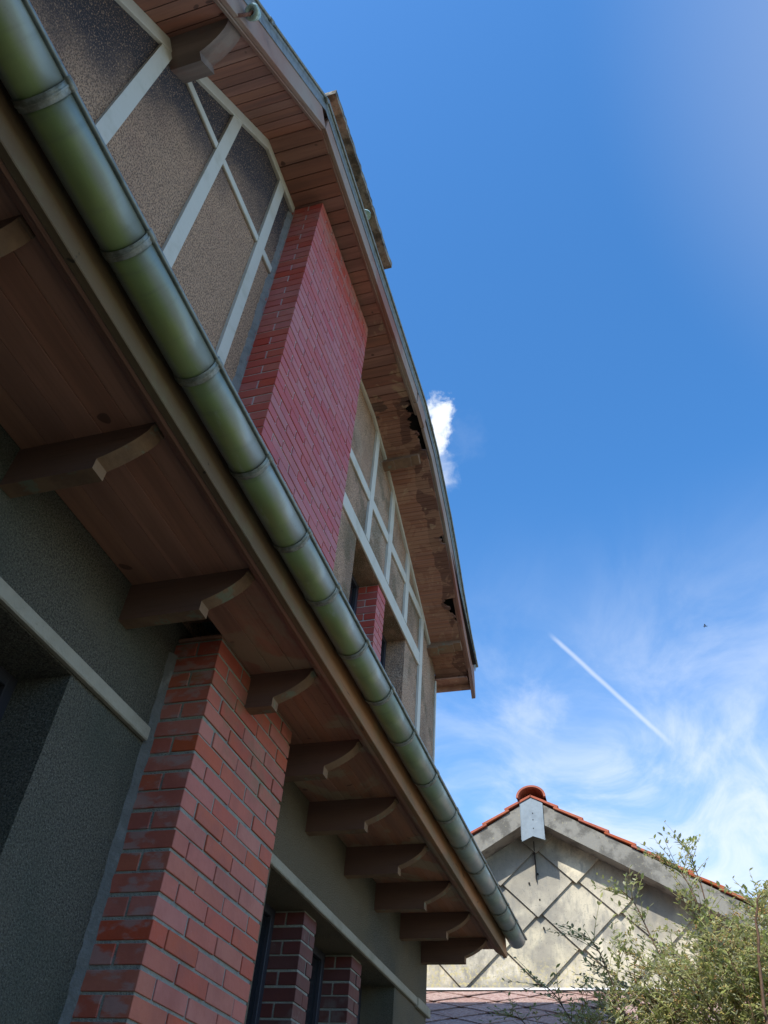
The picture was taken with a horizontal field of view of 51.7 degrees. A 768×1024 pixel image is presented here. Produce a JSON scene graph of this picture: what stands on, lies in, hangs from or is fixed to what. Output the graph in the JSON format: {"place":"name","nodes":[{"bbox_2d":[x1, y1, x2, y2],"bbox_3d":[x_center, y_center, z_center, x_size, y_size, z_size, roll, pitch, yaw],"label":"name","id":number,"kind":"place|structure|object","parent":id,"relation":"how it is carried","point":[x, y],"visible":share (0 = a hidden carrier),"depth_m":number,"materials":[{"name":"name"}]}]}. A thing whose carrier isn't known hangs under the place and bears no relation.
{"place":"outdoors","nodes":[
{"label":"outdoors","id":0,"kind":"place"},
{"bbox_2d":[0,0,526,1023],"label":"house","id":1,"kind":"structure","parent":0,"point":[236,648],"depth_m":3.62,"materials":[{"name":"paint"}]},
{"bbox_2d":[0,665,17,720],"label":"window","id":2,"kind":"structure","parent":1,"relation":"in","point":[8,683],"depth_m":2.99,"materials":[{"name":"grey glass"}]},
{"bbox_2d":[246,902,275,1023],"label":"window","id":3,"kind":"structure","parent":1,"relation":"in","point":[258,983],"depth_m":4.63,"materials":[{"name":"grey glass"}]},
{"bbox_2d":[305,945,324,1023],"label":"window","id":4,"kind":"structure","parent":1,"relation":"in","point":[318,959],"depth_m":5.31,"materials":[{"name":"grey glass"}]},
{"bbox_2d":[349,574,358,614],"bbox_3d":[-0.395,0.989,6.620,0.050,1.430,0.655,-9,-45,15],"label":"window","id":5,"kind":"structure","parent":1,"relation":"in","point":[354,589],"depth_m":7.18,"materials":[{"name":"grey glass"}]},
{"bbox_2d":[356,985,361,1023],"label":"window","id":6,"kind":"structure","parent":1,"relation":"in","point":[360,990],"depth_m":5.96,"materials":[{"name":"grey glass"}]},
{"bbox_2d":[380,633,386,669],"bbox_3d":[-0.139,1.593,7.229,0.050,1.430,0.675,-9,-45,15],"label":"window","id":7,"kind":"structure","parent":1,"relation":"in","point":[384,643],"depth_m":7.82,"materials":[{"name":"blue"}]},
{"bbox_2d":[259,0,767,900],"label":"sky","id":8,"kind":"structure","parent":0,"point":[569,198],"materials":[{"name":"blue"}]},
{"bbox_2d":[426,785,766,1023],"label":"outbuilding","id":9,"kind":"structure","parent":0,"point":[545,860],"depth_m":9.49,"materials":[{"name":"white"}]},
{"bbox_2d":[480,820,767,1023],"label":"shrub","id":10,"kind":"object","parent":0,"point":[743,968],"visible":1,"depth_m":3.73,"materials":[{"name":"green plant"}]}
]}

